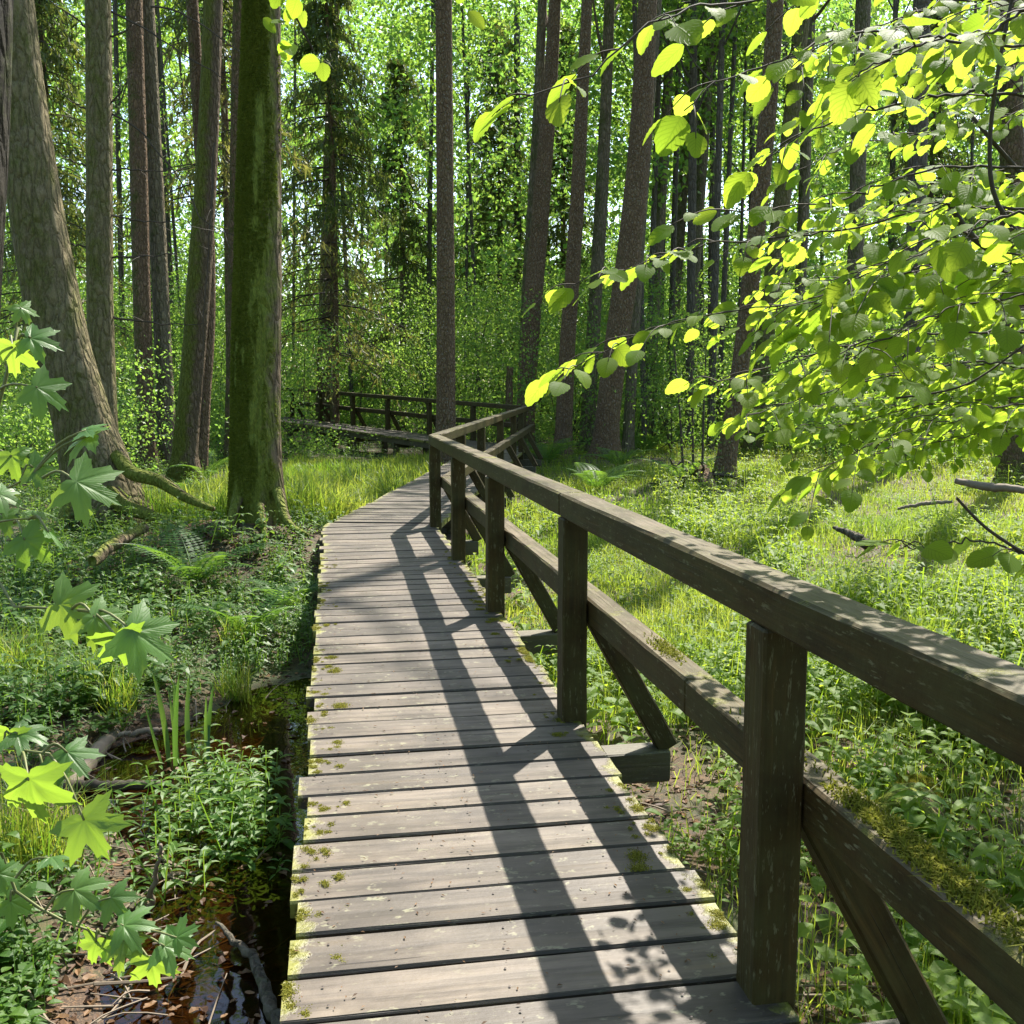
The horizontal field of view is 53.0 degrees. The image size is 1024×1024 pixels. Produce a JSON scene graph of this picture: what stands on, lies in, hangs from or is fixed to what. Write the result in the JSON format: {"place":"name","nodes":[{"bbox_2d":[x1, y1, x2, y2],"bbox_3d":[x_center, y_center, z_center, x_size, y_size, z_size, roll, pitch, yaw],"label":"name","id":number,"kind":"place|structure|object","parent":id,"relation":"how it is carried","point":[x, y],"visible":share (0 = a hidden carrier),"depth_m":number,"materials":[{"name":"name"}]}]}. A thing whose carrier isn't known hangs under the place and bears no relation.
{"place":"outdoors","nodes":[
{"label":"outdoors","id":0,"kind":"place"},
{"bbox_2d":[77,678,313,1023],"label":"water","id":1,"kind":"structure","parent":0,"point":[238,910],"depth_m":4.60,"materials":[{"name":"liquid"}]},
{"bbox_2d":[63,728,118,789],"bbox_3d":[-2.444,1.433,5.985,0.113,0.115,0.895,-1,7,-5],"label":"fallen branch","id":2,"kind":"object","parent":1,"relation":"on","point":[102,742],"visible":0.56,"depth_m":6.06,"materials":[{"name":"grey wood"}]},
{"bbox_2d":[62,779,170,791],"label":"fallen branch","id":3,"kind":"object","parent":1,"relation":"on","point":[94,784],"visible":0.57,"depth_m":5.55,"materials":[{"name":"wood"}]},
{"bbox_2d":[215,921,280,1023],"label":"sunken branch","id":4,"kind":"object","parent":1,"relation":"in","point":[271,1010],"visible":0.94,"depth_m":3.75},
{"bbox_2d":[3,0,996,383],"label":"sky","id":5,"kind":"structure","parent":0,"point":[706,194],"materials":[{"name":"white"}]},
{"bbox_2d":[0,385,1023,1023],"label":"ground","id":6,"kind":"structure","parent":0,"point":[78,995],"depth_m":6.39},
{"bbox_2d":[0,300,123,574],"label":"maple sapling","id":7,"kind":"object","parent":6,"relation":"on","point":[81,488],"visible":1,"depth_m":1.73,"materials":[{"name":"green plant"}]},
{"bbox_2d":[0,610,152,681],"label":"grass tuft","id":8,"kind":"object","parent":6,"relation":"on","point":[14,647],"visible":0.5,"depth_m":7.16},
{"bbox_2d":[11,644,148,700],"bbox_3d":[-2.689,1.044,6.506,1.174,0.421,1.516,-5,8,-32],"label":"grass tuft","id":9,"kind":"object","parent":6,"relation":"on","point":[90,666],"visible":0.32,"depth_m":6.70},
{"bbox_2d":[0,0,174,379],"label":"spruce tree","id":10,"kind":"object","parent":6,"relation":"on","point":[51,54],"visible":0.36,"depth_m":28.66,"materials":[{"name":"brown plant"}]},
{"bbox_2d":[0,570,200,987],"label":"maple sapling","id":11,"kind":"object","parent":6,"relation":"on","point":[134,641],"visible":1,"depth_m":1.60,"materials":[{"name":"green plant"}]},
{"bbox_2d":[14,661,198,718],"bbox_3d":[-2.634,1.115,6.420,1.526,0.394,1.116,0,7,0],"label":"grass tuft","id":12,"kind":"object","parent":6,"relation":"on","point":[118,691],"visible":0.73,"depth_m":6.49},
{"bbox_2d":[7,0,214,539],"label":"alder tree","id":13,"kind":"object","parent":6,"relation":"on","point":[48,281],"visible":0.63,"depth_m":11.90,"materials":[{"name":"brown plant"}]},
{"bbox_2d":[0,737,224,918],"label":"grass tuft","id":14,"kind":"object","parent":6,"relation":"on","point":[24,826],"visible":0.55,"depth_m":4.44,"materials":[{"name":"plant"}]},
{"bbox_2d":[49,0,186,406],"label":"slender tree","id":15,"kind":"object","parent":6,"relation":"on","point":[118,72],"visible":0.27,"depth_m":34.00,"materials":[{"name":"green plant"}]},
{"bbox_2d":[88,524,148,566],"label":"fallen branch","id":16,"kind":"object","parent":6,"relation":"on","point":[99,556],"visible":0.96,"depth_m":9.40,"materials":[{"name":"wood"}]},
{"bbox_2d":[125,0,162,473],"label":"alder tree","id":17,"kind":"object","parent":6,"relation":"on","point":[140,246],"visible":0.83,"depth_m":22.25,"materials":[{"name":"brown plant"}]},
{"bbox_2d":[49,0,240,431],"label":"spruce tree","id":18,"kind":"object","parent":6,"relation":"on","point":[99,99],"visible":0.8,"depth_m":16.34,"materials":[{"name":"brown plant"}]},
{"bbox_2d":[117,0,199,415],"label":"slender tree","id":19,"kind":"object","parent":6,"relation":"on","point":[167,218],"visible":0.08,"depth_m":36.32,"materials":[{"name":"brown plant"}]},
{"bbox_2d":[143,0,174,472],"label":"alder tree","id":20,"kind":"object","parent":6,"relation":"on","point":[159,278],"visible":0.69,"depth_m":22.79,"materials":[{"name":"brown plant"}]},
{"bbox_2d":[0,496,327,703],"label":"slope herbs","id":21,"kind":"object","parent":6,"relation":"on","point":[204,620],"visible":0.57,"depth_m":9.37,"materials":[{"name":"green plant"}]},
{"bbox_2d":[156,0,182,350],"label":"slender tree","id":22,"kind":"object","parent":6,"relation":"on","point":[168,150],"visible":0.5,"depth_m":34.36,"materials":[{"name":"brown plant"}]},
{"bbox_2d":[144,669,212,765],"bbox_3d":[-1.928,1.238,5.971,0.404,0.706,0.260,0,7,0],"label":"iris plant","id":23,"kind":"object","parent":6,"relation":"on","point":[174,720],"visible":0.83,"depth_m":5.97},
{"bbox_2d":[63,711,298,978],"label":"marsh plants","id":24,"kind":"object","parent":6,"relation":"on","point":[194,808],"visible":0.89,"depth_m":4.96,"materials":[{"name":"green plant"}]},
{"bbox_2d":[165,0,225,485],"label":"alder tree","id":25,"kind":"object","parent":6,"relation":"on","point":[190,445],"visible":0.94,"depth_m":19.02,"materials":[{"name":"brown plant"}]},
{"bbox_2d":[101,523,298,586],"bbox_3d":[-3.099,0.455,9.776,1.658,0.524,1.502,2,7,14],"label":"fern","id":26,"kind":"object","parent":6,"relation":"on","point":[196,568],"visible":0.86,"depth_m":9.81,"materials":[{"name":"green plant"}]},
{"bbox_2d":[113,0,330,349],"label":"spruce tree","id":27,"kind":"object","parent":6,"relation":"on","point":[224,173],"visible":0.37,"depth_m":26.68,"materials":[{"name":"green plant"}]},
{"bbox_2d":[222,0,241,469],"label":"alder tree","id":28,"kind":"object","parent":6,"relation":"on","point":[237,21],"visible":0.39,"depth_m":23.10,"materials":[{"name":"brown plant"}]},
{"bbox_2d":[156,580,311,638],"bbox_3d":[-2.113,0.847,8.365,1.239,0.398,1.208,2,7,15],"label":"fern","id":29,"kind":"object","parent":6,"relation":"on","point":[248,617],"visible":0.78,"depth_m":8.36,"materials":[{"name":"green plant"}]},
{"bbox_2d":[0,429,468,965],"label":"leafy undergrowth","id":30,"kind":"object","parent":6,"relation":"on","point":[58,687],"visible":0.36,"depth_m":8.13,"materials":[{"name":"green plant"}]},
{"bbox_2d":[30,448,442,525],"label":"tall grass","id":31,"kind":"structure","parent":6,"relation":"on","point":[334,485],"depth_m":15.87,"materials":[{"name":"plant"}]},
{"bbox_2d":[0,0,484,309],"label":"alder tree","id":32,"kind":"object","parent":6,"relation":"on","point":[287,51],"visible":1,"depth_m":4.18,"materials":[{"name":"green plant"}]},
{"bbox_2d":[177,647,309,702],"bbox_3d":[-1.839,1.117,7.113,1.149,0.438,1.014,-4,8,-31],"label":"grass tuft","id":33,"kind":"object","parent":6,"relation":"on","point":[237,693],"visible":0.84,"depth_m":7.13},
{"bbox_2d":[184,602,303,654],"bbox_3d":[-2.052,0.910,8.025,1.162,0.431,1.239,2,7,14],"label":"grass tuft","id":34,"kind":"object","parent":6,"relation":"on","point":[235,628],"visible":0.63,"depth_m":8.07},
{"bbox_2d":[0,435,496,1023],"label":"ground cover","id":35,"kind":"object","parent":6,"relation":"on","point":[14,997],"visible":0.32,"depth_m":6.29,"materials":[{"name":"green plant"}]},
{"bbox_2d":[207,0,308,560],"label":"mossy tree","id":36,"kind":"object","parent":6,"relation":"on","point":[255,476],"visible":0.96,"depth_m":11.17,"materials":[{"name":"green plant"}]},
{"bbox_2d":[235,578,317,605],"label":"fern","id":37,"kind":"object","parent":6,"relation":"on","point":[306,590],"visible":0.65,"depth_m":9.31,"materials":[{"name":"green plant"}]},
{"bbox_2d":[226,1,378,387],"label":"slender tree","id":38,"kind":"object","parent":6,"relation":"on","point":[299,78],"visible":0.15,"depth_m":42.87,"materials":[{"name":"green plant"}]},
{"bbox_2d":[313,2,338,441],"bbox_3d":[-6.565,-12.161,35.751,1.306,19.640,0.791,-3,8,-21],"label":"spruce tree","id":39,"kind":"object","parent":6,"relation":"on","point":[326,275],"visible":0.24,"depth_m":36.07,"materials":[{"name":"brown plant"}]},
{"bbox_2d":[281,0,424,447],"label":"spruce tree","id":40,"kind":"object","parent":6,"relation":"on","point":[340,63],"visible":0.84,"depth_m":31.59,"materials":[{"name":"green plant"}]},
{"bbox_2d":[281,1,430,423],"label":"slender tree","id":41,"kind":"object","parent":6,"relation":"on","point":[346,283],"visible":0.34,"depth_m":38.44,"materials":[{"name":"green plant"}]},
{"bbox_2d":[321,0,471,161],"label":"slender tree","id":42,"kind":"object","parent":6,"relation":"on","point":[385,51],"visible":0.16,"depth_m":46.92,"materials":[{"name":"green plant"}]},
{"bbox_2d":[315,51,486,431],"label":"spruce tree","id":43,"kind":"object","parent":6,"relation":"on","point":[401,254],"visible":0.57,"depth_m":40.40,"materials":[{"name":"green plant"}]},
{"bbox_2d":[281,416,537,458],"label":"boardwalk","id":44,"kind":"structure","parent":6,"relation":"on","point":[399,439],"depth_m":29.56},
{"bbox_2d":[281,387,538,453],"bbox_3d":[-3.866,-2.926,30.936,0.576,1.659,14.311,-5,9,-37],"label":"railing","id":45,"kind":"object","parent":44,"relation":"attached to","point":[389,413],"visible":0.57,"depth_m":30.22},
{"bbox_2d":[334,446,541,533],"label":"boardwalk","id":46,"kind":"structure","parent":6,"relation":"on","point":[408,503],"depth_m":13.35,"materials":[{"name":"wood"}]},
{"bbox_2d":[433,406,542,502],"bbox_3d":[-0.001,-1.143,18.506,0.576,1.234,14.440,1,7,5],"label":"railing","id":47,"kind":"object","parent":46,"relation":"attached to","point":[508,444],"visible":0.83,"depth_m":17.63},
{"bbox_2d":[354,0,521,430],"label":"slender tree","id":48,"kind":"object","parent":6,"relation":"on","point":[429,225],"visible":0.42,"depth_m":40.23,"materials":[{"name":"green plant"}]},
{"bbox_2d":[435,0,455,464],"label":"alder tree","id":49,"kind":"object","parent":6,"relation":"on","point":[445,376],"visible":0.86,"depth_m":21.77,"materials":[{"name":"brown plant"}]},
{"bbox_2d":[370,0,536,415],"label":"slender tree","id":50,"kind":"object","parent":6,"relation":"on","point":[467,195],"visible":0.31,"depth_m":40.35,"materials":[{"name":"green plant"}]},
{"bbox_2d":[367,0,548,418],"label":"slender tree","id":51,"kind":"object","parent":6,"relation":"on","point":[466,95],"visible":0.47,"depth_m":36.82,"materials":[{"name":"green plant"}]},
{"bbox_2d":[420,7,555,408],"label":"spruce tree","id":52,"kind":"object","parent":6,"relation":"on","point":[491,136],"visible":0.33,"depth_m":43.99,"materials":[{"name":"green plant"}]},
{"bbox_2d":[0,239,996,487],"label":"undergrowth stems","id":53,"kind":"object","parent":6,"relation":"on","point":[540,399],"visible":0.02,"depth_m":30.71,"materials":[{"name":"green plant"}]},
{"bbox_2d":[0,0,1023,490],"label":"wood","id":54,"kind":"object","parent":6,"relation":"on","point":[30,428],"visible":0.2,"depth_m":34.71,"materials":[{"name":"green plant"}]},
{"bbox_2d":[0,518,1023,1023],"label":"fallen twigs","id":55,"kind":"object","parent":6,"relation":"on","point":[114,976],"visible":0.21,"depth_m":3.99,"materials":[{"name":"brown wood"}]},
{"bbox_2d":[0,484,1023,1023],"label":"leaf litter","id":56,"kind":"object","parent":6,"relation":"on","point":[90,1000],"visible":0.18,"depth_m":4.64,"materials":[{"name":"plant"}]},
{"bbox_2d":[514,1,521,384],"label":"tree trunk","id":57,"kind":"object","parent":6,"relation":"on","point":[516,212],"visible":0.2,"depth_m":44.13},
{"bbox_2d":[518,0,546,377],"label":"alder tree","id":58,"kind":"object","parent":6,"relation":"on","point":[540,48],"visible":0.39,"depth_m":28.34,"materials":[{"name":"brown plant"}]},
{"bbox_2d":[516,0,560,449],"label":"alder tree","id":59,"kind":"object","parent":6,"relation":"on","point":[536,262],"visible":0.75,"depth_m":28.03,"materials":[{"name":"brown plant"}]},
{"bbox_2d":[490,12,612,403],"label":"spruce tree","id":60,"kind":"object","parent":6,"relation":"on","point":[556,235],"visible":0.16,"depth_m":42.20,"materials":[{"name":"green plant"}]},
{"bbox_2d":[524,438,593,462],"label":"fern","id":61,"kind":"object","parent":6,"relation":"on","point":[547,452],"visible":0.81,"depth_m":24.75,"materials":[{"name":"green plant"}]},
{"bbox_2d":[502,0,633,415],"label":"slender tree","id":62,"kind":"object","parent":6,"relation":"on","point":[526,76],"visible":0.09,"depth_m":43.63,"materials":[{"name":"green plant"}]},
{"bbox_2d":[552,0,591,458],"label":"alder tree","id":63,"kind":"object","parent":6,"relation":"on","point":[564,416],"visible":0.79,"depth_m":25.69,"materials":[{"name":"brown plant"}]},
{"bbox_2d":[278,523,899,1023],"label":"boardwalk","id":64,"kind":"structure","parent":6,"relation":"on","point":[570,931],"depth_m":3.54,"materials":[{"name":"wood"}]},
{"bbox_2d":[294,528,780,1023],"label":"moss","id":65,"kind":"object","parent":64,"relation":"on","point":[354,994],"visible":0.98,"depth_m":3.63,"materials":[{"name":"green plant"}]},
{"bbox_2d":[428,434,1023,1023],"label":"railing","id":66,"kind":"object","parent":64,"relation":"attached to","point":[870,858],"visible":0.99,"depth_m":2.58,"materials":[{"name":"wood"}]},
{"bbox_2d":[575,0,622,453],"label":"alder tree","id":67,"kind":"object","parent":6,"relation":"on","point":[600,209],"visible":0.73,"depth_m":29.01,"materials":[{"name":"brown plant"}]},
{"bbox_2d":[560,462,648,491],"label":"fern","id":68,"kind":"object","parent":6,"relation":"on","point":[591,478],"visible":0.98,"depth_m":19.02,"materials":[{"name":"green plant"}]},
{"bbox_2d":[578,447,661,467],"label":"fern","id":69,"kind":"object","parent":6,"relation":"on","point":[622,460],"visible":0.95,"depth_m":23.73,"materials":[{"name":"green plant"}]},
{"bbox_2d":[584,0,656,459],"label":"alder tree","id":70,"kind":"object","parent":6,"relation":"on","point":[609,398],"visible":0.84,"depth_m":24.62,"materials":[{"name":"brown plant"}]},
{"bbox_2d":[621,0,661,454],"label":"alder tree","id":71,"kind":"object","parent":6,"relation":"on","point":[629,411],"visible":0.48,"depth_m":27.58,"materials":[{"name":"brown plant"}]},
{"bbox_2d":[592,0,703,445],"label":"slender tree","id":72,"kind":"object","parent":6,"relation":"on","point":[643,362],"visible":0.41,"depth_m":29.08,"materials":[{"name":"brown plant"}]},
{"bbox_2d":[620,430,677,453],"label":"fern","id":73,"kind":"object","parent":6,"relation":"on","point":[645,443],"visible":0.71,"depth_m":28.27,"materials":[{"name":"green plant"}]},
{"bbox_2d":[565,0,762,433],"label":"slender tree","id":74,"kind":"object","parent":6,"relation":"on","point":[658,94],"visible":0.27,"depth_m":31.86,"materials":[{"name":"green plant"}]},
{"bbox_2d":[566,0,762,435],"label":"alder tree","id":75,"kind":"object","parent":6,"relation":"on","point":[660,220],"visible":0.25,"depth_m":32.92,"materials":[{"name":"brown plant"}]},
{"bbox_2d":[568,0,765,440],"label":"slender tree","id":76,"kind":"object","parent":6,"relation":"on","point":[673,220],"visible":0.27,"depth_m":33.29,"materials":[{"name":"green plant"}]},
{"bbox_2d":[591,11,765,433],"bbox_3d":[6.042,-11.805,36.566,7.150,18.696,6.110,-2,7,-16],"label":"slender tree","id":77,"kind":"object","parent":6,"relation":"on","point":[702,262],"visible":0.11,"depth_m":36.27,"materials":[{"name":"green plant"}]},
{"bbox_2d":[604,278,767,487],"bbox_3d":[3.258,-2.032,18.940,3.051,4.825,2.433,0,7,0],"label":"sapling","id":78,"kind":"object","parent":6,"relation":"on","point":[701,455],"visible":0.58,"depth_m":18.98,"materials":[{"name":"green plant"}]},
{"bbox_2d":[616,0,761,436],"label":"alder tree","id":79,"kind":"object","parent":6,"relation":"on","point":[682,211],"visible":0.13,"depth_m":36.83,"materials":[{"name":"brown plant"}]},
{"bbox_2d":[587,0,791,436],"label":"slender tree","id":80,"kind":"object","parent":6,"relation":"on","point":[683,20],"visible":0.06,"depth_m":35.63,"materials":[{"name":"green plant"}]},
{"bbox_2d":[602,0,790,450],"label":"slender tree","id":81,"kind":"object","parent":6,"relation":"on","point":[691,226],"visible":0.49,"depth_m":29.10,"materials":[{"name":"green plant"}]},
{"bbox_2d":[664,1,748,412],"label":"slender tree","id":82,"kind":"object","parent":6,"relation":"on","point":[711,199],"visible":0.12,"depth_m":36.23,"materials":[{"name":"brown plant"}]},
{"bbox_2d":[677,0,765,441],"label":"alder tree","id":83,"kind":"object","parent":6,"relation":"on","point":[701,186],"visible":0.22,"depth_m":34.71,"materials":[{"name":"brown plant"}]},
{"bbox_2d":[633,0,831,454],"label":"slender tree","id":84,"kind":"object","parent":6,"relation":"on","point":[722,47],"visible":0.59,"depth_m":28.01,"materials":[{"name":"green plant"}]},
{"bbox_2d":[467,433,1023,1022],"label":"meadow herbs","id":85,"kind":"object","parent":6,"relation":"on","point":[729,657],"visible":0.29,"depth_m":6.97,"materials":[{"name":"green plant"}]},
{"bbox_2d":[470,547,1023,1023],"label":"broad leaved plants","id":86,"kind":"object","parent":6,"relation":"on","point":[958,1003],"visible":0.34,"depth_m":4.71,"materials":[{"name":"green plant"}]},
{"bbox_2d":[712,0,783,480],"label":"alder tree","id":87,"kind":"object","parent":6,"relation":"on","point":[768,112],"visible":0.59,"depth_m":18.95,"materials":[{"name":"brown plant"}]},
{"bbox_2d":[473,0,1023,581],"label":"hazel bush","id":88,"kind":"object","parent":6,"relation":"on","point":[849,98],"visible":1,"depth_m":2.72,"materials":[{"name":"green plant"}]},
{"bbox_2d":[714,0,787,447],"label":"slender tree","id":89,"kind":"object","parent":6,"relation":"on","point":[726,229],"visible":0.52,"depth_m":31.91,"materials":[{"name":"brown plant"}]},
{"bbox_2d":[670,3,838,364],"bbox_3d":[8.158,-11.866,36.762,6.144,18.695,7.010,3,8,25],"label":"slender tree","id":90,"kind":"object","parent":6,"relation":"on","point":[752,148],"visible":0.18,"depth_m":36.61,"materials":[{"name":"green plant"}]},
{"bbox_2d":[738,2,788,306],"bbox_3d":[8.057,-13.223,34.904,6.101,21.818,7.226,0,7,0],"label":"slender tree","id":91,"kind":"object","parent":6,"relation":"on","point":[742,170],"visible":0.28,"depth_m":34.90,"materials":[{"name":"brown plant"}]},
{"bbox_2d":[505,428,1023,765],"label":"tall meadow plants","id":92,"kind":"object","parent":6,"relation":"on","point":[1007,623],"visible":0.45,"depth_m":10.70,"materials":[{"name":"green plant"}]},
{"bbox_2d":[708,0,830,426],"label":"alder tree","id":93,"kind":"object","parent":6,"relation":"on","point":[803,195],"visible":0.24,"depth_m":31.79,"materials":[{"name":"brown plant"}]},
{"bbox_2d":[741,0,819,453],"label":"alder tree","id":94,"kind":"object","parent":6,"relation":"on","point":[782,195],"visible":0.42,"depth_m":29.00,"materials":[{"name":"brown plant"}]},
{"bbox_2d":[837,0,870,454],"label":"alder tree","id":95,"kind":"object","parent":6,"relation":"on","point":[857,179],"visible":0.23,"depth_m":27.91,"materials":[{"name":"brown plant"}]},
{"bbox_2d":[822,0,967,330],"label":"slender tree","id":96,"kind":"object","parent":6,"relation":"on","point":[895,7],"visible":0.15,"depth_m":38.76,"materials":[{"name":"brown plant"}]},
{"bbox_2d":[878,782,945,837],"bbox_3d":[1.834,1.453,4.751,0.343,0.347,0.817,4,8,28],"label":"mossy log","id":97,"kind":"object","parent":6,"relation":"on","point":[896,803],"visible":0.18,"depth_m":4.67,"materials":[{"name":"green plant"}]},
{"bbox_2d":[885,772,945,801],"bbox_3d":[1.845,1.468,4.781,0.303,0.375,0.854,4,8,26],"label":"moss cushion","id":98,"kind":"object","parent":97,"relation":"on","point":[912,778],"visible":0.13,"depth_m":5.00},
{"bbox_2d":[902,0,930,467],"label":"alder tree","id":99,"kind":"object","parent":6,"relation":"on","point":[915,159],"visible":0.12,"depth_m":24.02,"materials":[{"name":"brown plant"}]},
{"bbox_2d":[862,0,993,357],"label":"spruce tree","id":100,"kind":"object","parent":6,"relation":"on","point":[943,87],"visible":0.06,"depth_m":38.41,"materials":[{"name":"green plant"}]},
{"bbox_2d":[877,1,991,380],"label":"slender tree","id":101,"kind":"object","parent":6,"relation":"on","point":[971,159],"visible":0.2,"depth_m":37.32,"materials":[{"name":"green plant"}]},
{"bbox_2d":[954,478,1023,493],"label":"fallen branch","id":102,"kind":"object","parent":6,"relation":"on","point":[987,486],"visible":1,"depth_m":16.55,"materials":[{"name":"grey wood"}]},
{"bbox_2d":[993,2,1023,483],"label":"alder tree","id":103,"kind":"object","parent":6,"relation":"on","point":[1011,144],"visible":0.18,"depth_m":20.12,"materials":[{"name":"brown plant"}]},
{"bbox_2d":[466,429,1023,1023],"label":"meadow grass","id":104,"kind":"structure","parent":0,"point":[662,591],"depth_m":10.34,"materials":[{"name":"plant"}]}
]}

